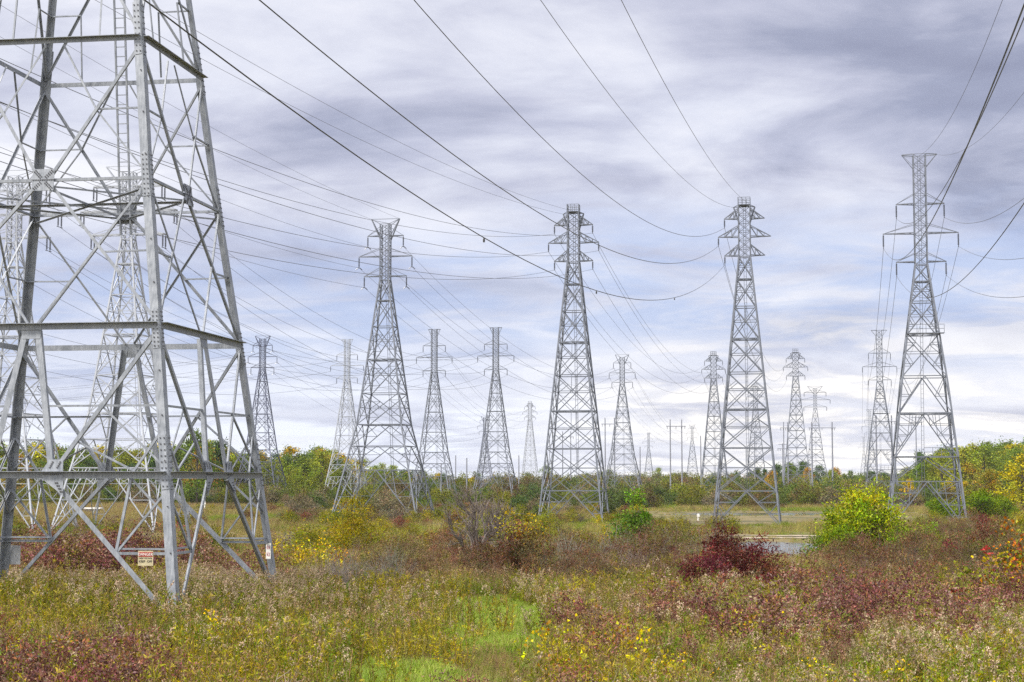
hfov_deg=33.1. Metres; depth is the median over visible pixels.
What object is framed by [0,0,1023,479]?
sky
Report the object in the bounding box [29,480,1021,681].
ground
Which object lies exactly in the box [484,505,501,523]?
willow bush
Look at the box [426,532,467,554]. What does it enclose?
brown shrub
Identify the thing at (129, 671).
dogwood shrub
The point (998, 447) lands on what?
tree
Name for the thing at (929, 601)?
dogwood shrub
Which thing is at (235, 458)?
tree
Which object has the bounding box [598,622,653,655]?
vine
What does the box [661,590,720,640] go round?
dogwood shrub
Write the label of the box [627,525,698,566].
brown shrub
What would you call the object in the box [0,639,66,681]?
dogwood shrub
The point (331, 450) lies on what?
tree
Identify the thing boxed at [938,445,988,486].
tree
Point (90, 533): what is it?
brown shrub
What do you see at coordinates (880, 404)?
transmission tower
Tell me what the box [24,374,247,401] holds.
conductor
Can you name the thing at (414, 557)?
brown shrub
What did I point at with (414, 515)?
willow bush
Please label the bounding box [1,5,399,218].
conductor
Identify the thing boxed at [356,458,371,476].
tree
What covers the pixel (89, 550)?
dogwood shrub
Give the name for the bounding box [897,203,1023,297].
conductor
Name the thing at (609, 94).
conductor
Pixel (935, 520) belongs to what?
brown shrub
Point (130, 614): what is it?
dogwood shrub
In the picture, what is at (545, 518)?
willow bush
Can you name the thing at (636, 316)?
conductor
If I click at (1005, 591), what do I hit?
dogwood shrub
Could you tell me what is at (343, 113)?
conductor
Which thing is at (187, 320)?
conductor
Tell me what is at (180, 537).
dogwood shrub
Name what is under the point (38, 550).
dogwood shrub
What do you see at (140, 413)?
transmission tower
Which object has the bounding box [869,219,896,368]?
conductor
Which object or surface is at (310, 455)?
tree
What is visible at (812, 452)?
power pole
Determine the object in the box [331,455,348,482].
tree
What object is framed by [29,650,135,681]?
dogwood shrub
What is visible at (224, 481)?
tree
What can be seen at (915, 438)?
power pole
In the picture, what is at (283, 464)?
tree
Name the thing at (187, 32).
conductor
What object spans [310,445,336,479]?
tree
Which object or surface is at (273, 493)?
wood edge scrub
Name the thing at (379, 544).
brown shrub
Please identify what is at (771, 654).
dogwood shrub
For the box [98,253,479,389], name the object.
conductor
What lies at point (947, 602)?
dogwood shrub
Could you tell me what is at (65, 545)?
dogwood shrub
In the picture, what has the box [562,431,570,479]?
power pole
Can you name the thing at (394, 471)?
tree
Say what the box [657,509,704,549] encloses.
grey shrub
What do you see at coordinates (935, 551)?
brown shrub
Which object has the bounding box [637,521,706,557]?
brown shrub
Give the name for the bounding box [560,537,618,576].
brown shrub
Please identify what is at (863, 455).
transmission tower
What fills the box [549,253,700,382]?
conductor
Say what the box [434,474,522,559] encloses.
bush
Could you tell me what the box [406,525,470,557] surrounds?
brown shrub
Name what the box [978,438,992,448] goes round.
tree
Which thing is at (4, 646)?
dogwood shrub
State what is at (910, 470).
tree
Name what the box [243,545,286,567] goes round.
dogwood shrub
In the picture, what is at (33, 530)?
brown shrub
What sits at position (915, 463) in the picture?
tree
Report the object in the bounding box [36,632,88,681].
dogwood shrub
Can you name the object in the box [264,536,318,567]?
vine
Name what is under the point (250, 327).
conductor
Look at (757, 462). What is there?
transmission tower
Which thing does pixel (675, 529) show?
brown shrub
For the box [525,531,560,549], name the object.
brown shrub
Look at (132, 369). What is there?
conductor
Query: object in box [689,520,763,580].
red shrub
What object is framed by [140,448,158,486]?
tree
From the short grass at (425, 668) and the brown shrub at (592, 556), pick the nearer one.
the short grass at (425, 668)
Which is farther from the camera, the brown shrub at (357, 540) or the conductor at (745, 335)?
the conductor at (745, 335)
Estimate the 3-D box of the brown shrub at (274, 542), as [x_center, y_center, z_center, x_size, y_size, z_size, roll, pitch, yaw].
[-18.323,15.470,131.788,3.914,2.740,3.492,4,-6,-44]
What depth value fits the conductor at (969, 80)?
128.07 m
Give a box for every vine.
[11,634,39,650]
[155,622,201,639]
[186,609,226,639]
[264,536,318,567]
[279,539,313,565]
[288,544,314,564]
[291,537,330,567]
[297,540,334,561]
[313,543,355,569]
[514,613,579,663]
[537,650,612,679]
[566,601,603,630]
[584,626,640,657]
[594,621,639,659]
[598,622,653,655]
[618,627,678,674]
[647,658,681,679]
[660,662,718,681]
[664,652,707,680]
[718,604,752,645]
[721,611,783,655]
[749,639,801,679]
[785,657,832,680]
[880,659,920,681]
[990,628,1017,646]
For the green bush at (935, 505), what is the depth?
266.32 m
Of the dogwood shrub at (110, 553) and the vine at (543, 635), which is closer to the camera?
the vine at (543, 635)
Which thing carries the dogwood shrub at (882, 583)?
on the ground at (759, 519)
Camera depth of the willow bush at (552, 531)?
163.54 m
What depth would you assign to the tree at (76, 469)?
459.56 m
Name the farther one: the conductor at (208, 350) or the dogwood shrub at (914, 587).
the conductor at (208, 350)
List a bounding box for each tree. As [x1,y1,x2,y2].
[0,442,8,480]
[1,451,34,490]
[3,449,36,482]
[21,458,52,488]
[28,442,50,486]
[39,451,77,490]
[43,443,63,461]
[55,444,78,484]
[63,455,94,488]
[65,447,101,488]
[70,456,97,488]
[87,445,115,482]
[107,443,137,488]
[111,449,146,487]
[120,460,142,491]
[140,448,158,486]
[144,453,155,488]
[149,442,193,490]
[172,428,224,503]
[173,445,194,486]
[182,447,223,489]
[210,437,234,489]
[213,455,237,491]
[221,453,254,490]
[222,454,243,484]
[238,457,270,490]
[245,450,280,486]
[251,458,287,489]
[255,460,279,490]
[269,449,282,460]
[269,458,287,486]
[274,444,300,463]
[278,454,297,486]
[280,465,301,487]
[281,453,295,467]
[282,453,316,490]
[287,467,307,489]
[291,448,312,484]
[298,460,318,490]
[304,447,324,487]
[305,446,340,490]
[308,443,329,454]
[308,450,332,480]
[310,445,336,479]
[324,469,348,497]
[326,445,345,469]
[326,453,347,486]
[331,450,362,487]
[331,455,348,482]
[338,462,357,495]
[349,457,369,476]
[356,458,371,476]
[365,468,381,480]
[372,465,384,477]
[378,462,387,478]
[385,464,398,478]
[396,468,412,478]
[436,472,445,487]
[538,464,550,475]
[651,467,665,476]
[750,470,763,480]
[761,468,768,484]
[764,470,781,487]
[772,463,783,482]
[780,462,799,481]
[783,462,800,479]
[798,460,810,478]
[799,466,817,484]
[813,470,820,483]
[814,462,826,482]
[821,469,839,484]
[830,466,841,476]
[847,470,855,482]
[862,470,871,480]
[898,466,914,480]
[900,478,915,497]
[904,462,935,487]
[909,458,938,487]
[910,450,924,477]
[912,452,924,482]
[925,449,954,486]
[935,446,962,483]
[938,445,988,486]
[939,479,955,490]
[952,461,982,485]
[954,480,971,502]
[960,441,995,482]
[969,442,1012,486]
[976,465,1005,498]
[977,442,996,454]
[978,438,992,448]
[987,440,1012,463]
[988,453,1017,476]
[992,452,1023,507]
[992,458,1010,481]
[995,442,1023,472]
[996,436,1013,454]
[1000,443,1023,476]
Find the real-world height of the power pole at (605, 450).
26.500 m
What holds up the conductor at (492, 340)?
attached to the transmission tower at (390, 292)
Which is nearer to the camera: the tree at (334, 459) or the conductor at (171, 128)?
the conductor at (171, 128)
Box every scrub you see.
[0,469,1020,522]
[0,479,344,504]
[0,498,1023,564]
[859,480,1020,503]
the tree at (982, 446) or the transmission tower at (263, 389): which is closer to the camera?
the transmission tower at (263, 389)
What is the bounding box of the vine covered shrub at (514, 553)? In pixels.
[472,500,565,580]
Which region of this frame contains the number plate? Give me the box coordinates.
[266,543,270,558]
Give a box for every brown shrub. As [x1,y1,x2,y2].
[0,516,38,564]
[18,517,62,553]
[45,521,86,550]
[67,520,96,537]
[70,523,131,545]
[213,529,239,547]
[255,527,286,551]
[341,530,393,555]
[348,550,420,579]
[357,528,437,569]
[357,532,398,552]
[379,529,428,559]
[379,542,437,577]
[402,554,453,582]
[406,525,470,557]
[415,528,468,567]
[425,550,457,570]
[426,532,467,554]
[432,545,476,573]
[441,540,501,574]
[449,530,518,576]
[451,541,502,557]
[469,552,515,586]
[510,537,585,580]
[521,552,589,583]
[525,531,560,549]
[526,518,602,553]
[539,530,602,563]
[551,539,619,579]
[553,526,591,554]
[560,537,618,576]
[564,531,608,553]
[585,549,632,582]
[586,530,649,565]
[598,528,647,552]
[607,523,672,567]
[608,529,693,575]
[616,515,700,555]
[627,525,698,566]
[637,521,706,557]
[640,561,675,583]
[659,515,729,554]
[665,546,693,568]
[689,521,720,551]
[809,536,859,564]
[817,531,897,590]
[820,528,893,577]
[839,524,904,574]
[867,518,952,576]
[880,521,950,557]
[884,518,947,560]
[900,558,944,586]
[907,513,962,534]
[908,541,951,567]
[919,541,952,565]
[922,513,957,533]
[928,518,1008,572]
[928,542,975,573]
[935,549,999,581]
[936,519,964,537]
[939,505,983,532]
[942,516,973,532]
[947,512,1023,565]
[961,510,998,533]
[965,518,991,533]
[970,526,1023,575]
[972,509,1021,539]
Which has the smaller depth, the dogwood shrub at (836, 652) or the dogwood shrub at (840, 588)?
the dogwood shrub at (836, 652)
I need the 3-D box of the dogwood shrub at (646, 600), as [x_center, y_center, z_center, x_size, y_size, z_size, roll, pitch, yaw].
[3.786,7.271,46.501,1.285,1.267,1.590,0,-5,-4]
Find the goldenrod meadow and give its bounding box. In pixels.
[0,539,1023,681]
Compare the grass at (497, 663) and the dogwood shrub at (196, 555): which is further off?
the dogwood shrub at (196, 555)
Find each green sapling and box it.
[598,483,663,550]
[668,523,705,545]
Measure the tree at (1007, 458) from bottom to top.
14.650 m
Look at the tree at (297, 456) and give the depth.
481.85 m
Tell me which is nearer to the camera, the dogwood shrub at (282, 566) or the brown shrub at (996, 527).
the dogwood shrub at (282, 566)
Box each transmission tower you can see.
[0,0,276,608]
[0,169,78,529]
[50,165,191,531]
[235,336,287,488]
[324,339,366,489]
[331,218,434,513]
[409,329,456,499]
[473,327,517,496]
[476,416,493,486]
[521,401,538,476]
[538,204,608,522]
[603,354,641,490]
[644,433,654,477]
[686,425,698,473]
[700,351,728,490]
[713,197,781,523]
[746,384,764,480]
[783,349,810,488]
[800,386,829,483]
[860,438,866,472]
[862,330,897,488]
[862,409,877,475]
[882,153,967,523]
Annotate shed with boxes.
[83,508,102,511]
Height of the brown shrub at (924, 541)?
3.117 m
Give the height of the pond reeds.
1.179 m
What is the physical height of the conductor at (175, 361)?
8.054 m
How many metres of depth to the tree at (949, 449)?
521.00 m
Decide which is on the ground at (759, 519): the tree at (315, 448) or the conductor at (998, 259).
the tree at (315, 448)
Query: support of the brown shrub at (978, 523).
on the ground at (759, 519)
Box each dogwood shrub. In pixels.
[0,608,33,680]
[0,627,50,680]
[0,638,94,681]
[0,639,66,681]
[0,656,34,681]
[2,623,105,681]
[9,524,83,572]
[11,521,64,567]
[13,515,103,572]
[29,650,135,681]
[32,529,93,569]
[32,617,94,656]
[34,523,104,567]
[35,529,122,576]
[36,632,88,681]
[37,631,113,681]
[55,524,136,570]
[55,641,160,681]
[63,622,126,649]
[64,615,204,681]
[64,646,148,681]
[68,520,161,573]
[71,623,122,657]
[72,515,135,569]
[78,619,145,660]
[85,608,157,651]
[87,530,137,571]
[94,518,178,570]
[109,627,211,681]
[110,661,147,681]
[120,533,206,572]
[126,523,180,571]
[131,525,156,547]
[131,622,185,660]
[146,520,218,566]
[153,519,245,570]
[177,534,208,567]
[183,530,233,563]
[204,548,240,571]
[220,550,257,572]
[230,545,278,578]
[237,539,280,571]
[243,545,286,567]
[258,549,300,576]
[422,669,457,681]
[442,666,488,681]
[449,668,495,681]
[528,608,635,669]
[529,585,610,637]
[541,658,584,681]
[550,599,606,634]
[552,656,596,681]
[574,605,640,652]
[595,611,651,635]
[604,605,661,638]
[630,588,670,621]
[631,565,714,620]
[635,593,683,623]
[652,574,749,635]
[654,630,711,679]
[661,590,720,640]
[681,604,746,653]
[685,560,760,599]
[699,574,839,640]
[709,573,849,644]
[712,638,758,677]
[716,595,815,653]
[719,578,801,624]
[729,583,754,607]
[734,633,797,679]
[755,624,823,671]
[758,554,839,606]
[776,546,846,593]
[787,579,849,619]
[802,635,855,671]
[806,607,850,649]
[811,573,898,629]
[812,559,891,602]
[812,579,857,610]
[813,573,925,638]
[834,611,881,652]
[841,562,932,612]
[861,629,920,674]
[869,556,953,616]
[886,563,932,591]
[889,577,955,629]
[894,575,1006,645]
[900,578,955,621]
[912,581,978,623]
[915,627,959,656]
[931,558,988,598]
[947,552,1010,606]
[968,568,1023,611]
[975,565,1023,615]
[983,575,1023,618]
[992,581,1017,610]
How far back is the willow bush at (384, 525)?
189.94 m
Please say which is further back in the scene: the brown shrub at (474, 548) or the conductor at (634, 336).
the conductor at (634, 336)
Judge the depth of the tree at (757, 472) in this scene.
686.16 m
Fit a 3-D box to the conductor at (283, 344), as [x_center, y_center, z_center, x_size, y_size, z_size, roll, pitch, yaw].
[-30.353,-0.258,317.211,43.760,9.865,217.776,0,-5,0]
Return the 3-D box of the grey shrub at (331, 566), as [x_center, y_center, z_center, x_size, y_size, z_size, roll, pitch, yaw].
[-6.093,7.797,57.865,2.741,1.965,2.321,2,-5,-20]
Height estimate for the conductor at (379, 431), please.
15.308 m
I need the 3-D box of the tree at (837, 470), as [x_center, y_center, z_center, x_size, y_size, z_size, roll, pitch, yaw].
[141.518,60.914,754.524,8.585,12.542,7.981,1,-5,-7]
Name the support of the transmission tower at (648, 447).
on the ground at (759, 519)
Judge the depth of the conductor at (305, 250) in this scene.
128.99 m
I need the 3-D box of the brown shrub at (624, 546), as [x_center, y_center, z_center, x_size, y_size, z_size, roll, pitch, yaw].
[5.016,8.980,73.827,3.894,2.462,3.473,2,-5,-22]
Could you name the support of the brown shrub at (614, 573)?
on the ground at (759, 519)
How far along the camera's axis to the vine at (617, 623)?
36.37 m
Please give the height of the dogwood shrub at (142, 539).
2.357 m
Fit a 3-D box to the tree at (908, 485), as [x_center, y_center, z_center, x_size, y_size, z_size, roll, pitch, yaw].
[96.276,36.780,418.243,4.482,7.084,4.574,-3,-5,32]
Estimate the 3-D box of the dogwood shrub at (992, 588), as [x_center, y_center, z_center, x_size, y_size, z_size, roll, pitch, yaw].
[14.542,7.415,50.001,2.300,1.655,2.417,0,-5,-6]
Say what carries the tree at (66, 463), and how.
on the ground at (759, 519)
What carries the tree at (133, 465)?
on the ground at (759, 519)
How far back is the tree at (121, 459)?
464.09 m
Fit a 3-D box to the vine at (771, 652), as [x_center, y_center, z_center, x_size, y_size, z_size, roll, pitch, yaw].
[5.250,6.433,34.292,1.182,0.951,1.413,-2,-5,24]
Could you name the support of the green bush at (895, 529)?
on the ground at (759, 519)
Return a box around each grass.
[0,500,1023,564]
[330,591,862,681]
[347,584,863,681]
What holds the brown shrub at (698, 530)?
on the ground at (759, 519)
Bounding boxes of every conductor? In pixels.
[0,58,589,235]
[0,101,594,255]
[0,102,550,236]
[0,103,364,246]
[0,152,544,256]
[0,161,591,278]
[0,178,363,287]
[0,217,417,361]
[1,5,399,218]
[1,37,369,218]
[1,147,357,267]
[1,194,552,279]
[4,351,270,381]
[6,252,413,375]
[13,363,271,392]
[15,274,420,390]
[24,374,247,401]
[25,352,247,379]
[26,374,269,402]
[29,367,332,394]
[34,351,329,379]
[44,334,331,367]
[50,252,442,390]
[53,207,442,361]
[61,228,448,373]
[89,231,474,374]
[95,201,481,360]
[96,0,560,213]
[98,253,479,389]
[144,0,723,299]
[152,4,583,213]
[163,199,503,359]
[167,250,506,388]
[176,224,512,373]
[259,0,716,263]
[276,375,476,442]
[366,289,610,399]
[367,275,608,388]
[381,260,608,374]
[411,291,629,399]
[412,267,632,388]
[414,0,723,236]
[425,269,621,376]
[541,1,728,206]
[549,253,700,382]
[555,271,699,392]
[556,237,701,372]
[593,234,709,372]
[593,270,709,392]
[602,257,719,382]
[621,0,748,203]
[718,246,780,376]
[725,266,782,391]
[862,248,883,379]
[862,374,862,420]
[868,277,896,397]
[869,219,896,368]
[885,4,1023,259]
[890,220,943,368]
[892,278,945,400]
[896,17,1023,223]
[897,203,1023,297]
[904,250,957,383]
[906,0,1002,157]
[936,94,1022,154]
[944,198,1023,223]
[946,275,1023,297]
[960,247,1022,259]
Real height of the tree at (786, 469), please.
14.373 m
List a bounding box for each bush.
[275,513,338,554]
[282,506,353,551]
[315,510,331,520]
[318,491,404,554]
[372,515,395,533]
[380,526,407,550]
[396,521,429,541]
[404,506,424,522]
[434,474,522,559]
[435,502,470,522]
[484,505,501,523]
[501,505,519,521]
[522,506,563,531]
[545,522,562,538]
[562,505,586,523]
[575,527,599,547]
[657,513,700,536]
[695,526,713,543]
[798,523,857,556]
[803,475,921,555]
[883,521,945,554]
[890,517,948,547]
[907,516,925,525]
[915,510,953,530]
[919,497,957,519]
[948,487,1008,518]
[948,511,1023,599]
[993,493,1022,517]
[1013,517,1023,538]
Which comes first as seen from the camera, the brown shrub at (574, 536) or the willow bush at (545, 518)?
the brown shrub at (574, 536)
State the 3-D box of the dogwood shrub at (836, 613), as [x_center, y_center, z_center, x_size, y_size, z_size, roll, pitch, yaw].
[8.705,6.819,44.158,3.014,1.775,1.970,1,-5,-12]
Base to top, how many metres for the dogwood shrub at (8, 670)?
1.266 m
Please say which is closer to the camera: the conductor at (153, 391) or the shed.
the shed
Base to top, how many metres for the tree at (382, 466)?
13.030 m
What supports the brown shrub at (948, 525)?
on the ground at (759, 519)
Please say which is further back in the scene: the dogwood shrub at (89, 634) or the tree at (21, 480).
the tree at (21, 480)
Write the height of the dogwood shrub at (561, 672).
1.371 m
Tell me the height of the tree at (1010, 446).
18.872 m
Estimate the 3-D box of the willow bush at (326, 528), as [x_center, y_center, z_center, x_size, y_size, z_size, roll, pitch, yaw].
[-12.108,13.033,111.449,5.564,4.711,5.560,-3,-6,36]
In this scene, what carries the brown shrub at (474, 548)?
on the ground at (759, 519)
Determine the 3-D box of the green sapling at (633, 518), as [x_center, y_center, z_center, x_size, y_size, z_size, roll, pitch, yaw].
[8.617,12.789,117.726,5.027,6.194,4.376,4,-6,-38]
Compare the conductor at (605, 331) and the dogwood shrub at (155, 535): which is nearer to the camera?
the dogwood shrub at (155, 535)
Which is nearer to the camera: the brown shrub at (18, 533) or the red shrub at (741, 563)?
the red shrub at (741, 563)
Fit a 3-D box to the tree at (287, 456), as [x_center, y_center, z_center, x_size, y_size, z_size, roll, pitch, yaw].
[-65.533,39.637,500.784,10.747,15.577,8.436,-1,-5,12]
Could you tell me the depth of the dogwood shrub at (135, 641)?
34.33 m
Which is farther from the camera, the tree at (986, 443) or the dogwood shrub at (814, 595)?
the tree at (986, 443)
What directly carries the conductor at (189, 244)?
attached to the transmission tower at (390, 292)
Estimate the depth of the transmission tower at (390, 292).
249.80 m
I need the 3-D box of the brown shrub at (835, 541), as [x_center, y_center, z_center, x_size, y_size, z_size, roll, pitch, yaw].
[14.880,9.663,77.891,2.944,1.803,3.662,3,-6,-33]
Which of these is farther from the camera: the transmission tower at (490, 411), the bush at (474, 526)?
the transmission tower at (490, 411)
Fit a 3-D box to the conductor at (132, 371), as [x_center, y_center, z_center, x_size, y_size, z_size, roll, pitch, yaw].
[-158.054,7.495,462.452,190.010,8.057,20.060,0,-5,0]
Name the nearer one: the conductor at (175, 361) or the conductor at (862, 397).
the conductor at (175, 361)
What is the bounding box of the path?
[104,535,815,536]
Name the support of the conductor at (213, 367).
attached to the transmission tower at (436, 357)
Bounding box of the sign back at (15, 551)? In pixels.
[9,545,20,563]
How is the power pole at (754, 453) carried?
on the ground at (759, 519)
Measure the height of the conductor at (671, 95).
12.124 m
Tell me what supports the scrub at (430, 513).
on the ground at (759, 519)
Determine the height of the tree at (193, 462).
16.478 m
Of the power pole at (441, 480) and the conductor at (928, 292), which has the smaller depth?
the conductor at (928, 292)
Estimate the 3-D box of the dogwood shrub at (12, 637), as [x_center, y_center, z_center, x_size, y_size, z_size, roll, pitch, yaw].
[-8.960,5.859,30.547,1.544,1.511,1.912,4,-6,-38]
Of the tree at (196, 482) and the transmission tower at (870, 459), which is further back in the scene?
the transmission tower at (870, 459)
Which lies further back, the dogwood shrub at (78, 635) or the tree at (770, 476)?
the tree at (770, 476)
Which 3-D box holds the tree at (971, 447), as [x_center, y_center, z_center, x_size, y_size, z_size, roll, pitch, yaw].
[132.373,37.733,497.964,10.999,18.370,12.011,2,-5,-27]
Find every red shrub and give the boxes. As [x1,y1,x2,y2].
[669,544,751,588]
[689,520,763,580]
[713,531,810,583]
[754,566,807,598]
[931,529,988,566]
[940,512,1022,566]
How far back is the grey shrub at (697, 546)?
85.25 m
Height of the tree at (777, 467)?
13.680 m
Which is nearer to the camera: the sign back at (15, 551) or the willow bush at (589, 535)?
the sign back at (15, 551)
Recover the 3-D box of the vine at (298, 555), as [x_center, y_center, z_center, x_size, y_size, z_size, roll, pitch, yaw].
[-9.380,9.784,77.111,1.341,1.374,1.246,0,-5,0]
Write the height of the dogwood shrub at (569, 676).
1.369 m
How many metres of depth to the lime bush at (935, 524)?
120.93 m
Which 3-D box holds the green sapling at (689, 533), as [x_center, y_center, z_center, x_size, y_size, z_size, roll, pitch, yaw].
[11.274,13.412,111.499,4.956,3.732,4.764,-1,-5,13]
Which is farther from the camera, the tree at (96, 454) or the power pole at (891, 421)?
the power pole at (891, 421)
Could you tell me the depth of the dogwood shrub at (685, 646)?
33.90 m
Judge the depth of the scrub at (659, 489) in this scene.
397.29 m
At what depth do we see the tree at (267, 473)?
466.97 m
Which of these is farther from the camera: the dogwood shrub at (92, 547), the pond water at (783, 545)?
the pond water at (783, 545)
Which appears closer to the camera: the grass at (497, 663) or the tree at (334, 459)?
the grass at (497, 663)
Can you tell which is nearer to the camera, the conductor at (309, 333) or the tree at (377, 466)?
the conductor at (309, 333)
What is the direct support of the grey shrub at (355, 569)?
on the ground at (759, 519)
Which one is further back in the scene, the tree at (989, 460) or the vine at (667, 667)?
the tree at (989, 460)
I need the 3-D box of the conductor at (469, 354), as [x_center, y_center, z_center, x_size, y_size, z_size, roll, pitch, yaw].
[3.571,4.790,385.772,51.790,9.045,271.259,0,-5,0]
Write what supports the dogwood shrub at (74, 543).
on the ground at (759, 519)
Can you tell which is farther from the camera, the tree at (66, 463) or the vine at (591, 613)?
the tree at (66, 463)
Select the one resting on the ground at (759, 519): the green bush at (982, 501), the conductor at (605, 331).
the green bush at (982, 501)
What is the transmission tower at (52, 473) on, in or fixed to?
on the ground at (759, 519)
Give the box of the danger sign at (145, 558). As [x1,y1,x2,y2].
[138,551,152,565]
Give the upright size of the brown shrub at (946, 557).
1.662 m
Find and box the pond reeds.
[386,509,928,555]
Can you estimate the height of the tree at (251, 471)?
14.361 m
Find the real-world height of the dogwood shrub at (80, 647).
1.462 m
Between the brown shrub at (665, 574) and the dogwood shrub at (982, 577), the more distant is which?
the brown shrub at (665, 574)
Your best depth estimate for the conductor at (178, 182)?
176.40 m
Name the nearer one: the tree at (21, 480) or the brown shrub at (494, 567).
the brown shrub at (494, 567)
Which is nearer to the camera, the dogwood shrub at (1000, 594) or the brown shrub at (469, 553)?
the dogwood shrub at (1000, 594)
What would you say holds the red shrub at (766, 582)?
on the ground at (759, 519)
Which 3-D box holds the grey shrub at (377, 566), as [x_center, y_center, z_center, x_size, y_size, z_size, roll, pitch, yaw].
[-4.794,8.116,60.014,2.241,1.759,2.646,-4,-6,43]
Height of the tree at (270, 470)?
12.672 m
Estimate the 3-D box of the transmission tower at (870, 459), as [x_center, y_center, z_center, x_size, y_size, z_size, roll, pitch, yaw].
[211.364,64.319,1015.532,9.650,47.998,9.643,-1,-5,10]
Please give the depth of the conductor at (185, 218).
189.10 m
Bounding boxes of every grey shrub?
[296,543,356,584]
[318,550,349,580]
[321,539,381,586]
[328,548,373,585]
[355,548,410,579]
[362,535,410,582]
[377,544,417,579]
[545,523,600,569]
[571,526,618,568]
[586,519,646,556]
[613,539,652,570]
[644,523,690,557]
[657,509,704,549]
[679,537,710,556]
[683,490,758,548]
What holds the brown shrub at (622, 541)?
on the ground at (759, 519)
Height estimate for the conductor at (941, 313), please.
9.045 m
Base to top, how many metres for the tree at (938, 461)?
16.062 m
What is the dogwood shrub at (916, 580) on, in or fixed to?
on the ground at (759, 519)
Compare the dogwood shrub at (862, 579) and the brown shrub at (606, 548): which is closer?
the dogwood shrub at (862, 579)
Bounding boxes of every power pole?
[440,464,441,495]
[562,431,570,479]
[605,418,617,484]
[666,419,685,490]
[700,436,701,482]
[754,431,754,476]
[777,443,786,480]
[780,422,790,482]
[809,422,834,484]
[873,415,894,483]
[909,416,921,475]
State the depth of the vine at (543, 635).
36.37 m
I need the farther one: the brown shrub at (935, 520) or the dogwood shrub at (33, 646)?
the brown shrub at (935, 520)
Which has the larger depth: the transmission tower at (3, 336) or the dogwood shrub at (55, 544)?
the transmission tower at (3, 336)
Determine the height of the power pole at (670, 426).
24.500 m
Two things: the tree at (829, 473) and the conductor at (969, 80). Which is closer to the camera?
the conductor at (969, 80)
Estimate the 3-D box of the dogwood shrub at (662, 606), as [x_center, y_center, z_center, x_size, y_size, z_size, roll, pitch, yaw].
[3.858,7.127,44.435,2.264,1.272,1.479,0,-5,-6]
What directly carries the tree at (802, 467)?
on the ground at (759, 519)
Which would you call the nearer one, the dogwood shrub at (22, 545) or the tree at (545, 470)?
the dogwood shrub at (22, 545)
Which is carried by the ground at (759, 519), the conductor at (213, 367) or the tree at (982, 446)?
the tree at (982, 446)
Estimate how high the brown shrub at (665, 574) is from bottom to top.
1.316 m
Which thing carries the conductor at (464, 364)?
attached to the transmission tower at (390, 292)
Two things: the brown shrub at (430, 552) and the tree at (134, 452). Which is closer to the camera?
the brown shrub at (430, 552)
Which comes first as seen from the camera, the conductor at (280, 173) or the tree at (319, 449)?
the conductor at (280, 173)
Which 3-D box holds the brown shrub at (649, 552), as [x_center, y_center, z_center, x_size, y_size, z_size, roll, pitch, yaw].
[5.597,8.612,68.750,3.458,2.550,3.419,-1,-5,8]
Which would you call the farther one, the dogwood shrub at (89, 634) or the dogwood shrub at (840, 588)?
the dogwood shrub at (840, 588)
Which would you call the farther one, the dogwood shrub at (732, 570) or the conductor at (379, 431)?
the conductor at (379, 431)
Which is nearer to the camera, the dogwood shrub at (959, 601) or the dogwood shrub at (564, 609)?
the dogwood shrub at (959, 601)
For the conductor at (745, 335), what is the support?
attached to the transmission tower at (727, 390)
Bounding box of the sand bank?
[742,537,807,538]
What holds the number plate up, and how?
attached to the transmission tower at (52, 473)
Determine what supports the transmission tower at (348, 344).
on the ground at (759, 519)
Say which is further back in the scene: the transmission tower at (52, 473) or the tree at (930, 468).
the tree at (930, 468)
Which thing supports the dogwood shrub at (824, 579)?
on the ground at (759, 519)
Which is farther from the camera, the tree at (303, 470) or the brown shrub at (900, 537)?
the tree at (303, 470)
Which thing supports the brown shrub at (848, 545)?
on the ground at (759, 519)
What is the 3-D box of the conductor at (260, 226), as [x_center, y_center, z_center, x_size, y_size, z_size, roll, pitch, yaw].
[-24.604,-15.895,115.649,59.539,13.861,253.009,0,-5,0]
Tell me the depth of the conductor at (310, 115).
140.67 m
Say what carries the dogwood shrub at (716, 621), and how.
on the ground at (759, 519)
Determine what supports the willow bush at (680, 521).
on the ground at (759, 519)
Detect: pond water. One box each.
[673,513,837,514]
[728,541,816,556]
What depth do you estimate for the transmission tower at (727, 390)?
234.96 m
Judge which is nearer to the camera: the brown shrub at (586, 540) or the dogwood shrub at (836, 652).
the dogwood shrub at (836, 652)
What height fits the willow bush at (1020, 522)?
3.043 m
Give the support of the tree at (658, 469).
on the ground at (759, 519)
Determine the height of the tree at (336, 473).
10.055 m
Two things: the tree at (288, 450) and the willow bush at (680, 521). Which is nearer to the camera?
the willow bush at (680, 521)
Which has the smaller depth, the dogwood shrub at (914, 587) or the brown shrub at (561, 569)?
the dogwood shrub at (914, 587)
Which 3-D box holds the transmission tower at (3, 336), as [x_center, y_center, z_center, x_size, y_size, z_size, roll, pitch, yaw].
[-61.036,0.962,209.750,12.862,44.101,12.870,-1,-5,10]
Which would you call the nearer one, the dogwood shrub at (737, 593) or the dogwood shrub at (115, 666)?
the dogwood shrub at (115, 666)
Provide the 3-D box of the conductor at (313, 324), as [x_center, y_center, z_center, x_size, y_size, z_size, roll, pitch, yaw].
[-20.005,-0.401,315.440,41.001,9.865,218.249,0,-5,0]

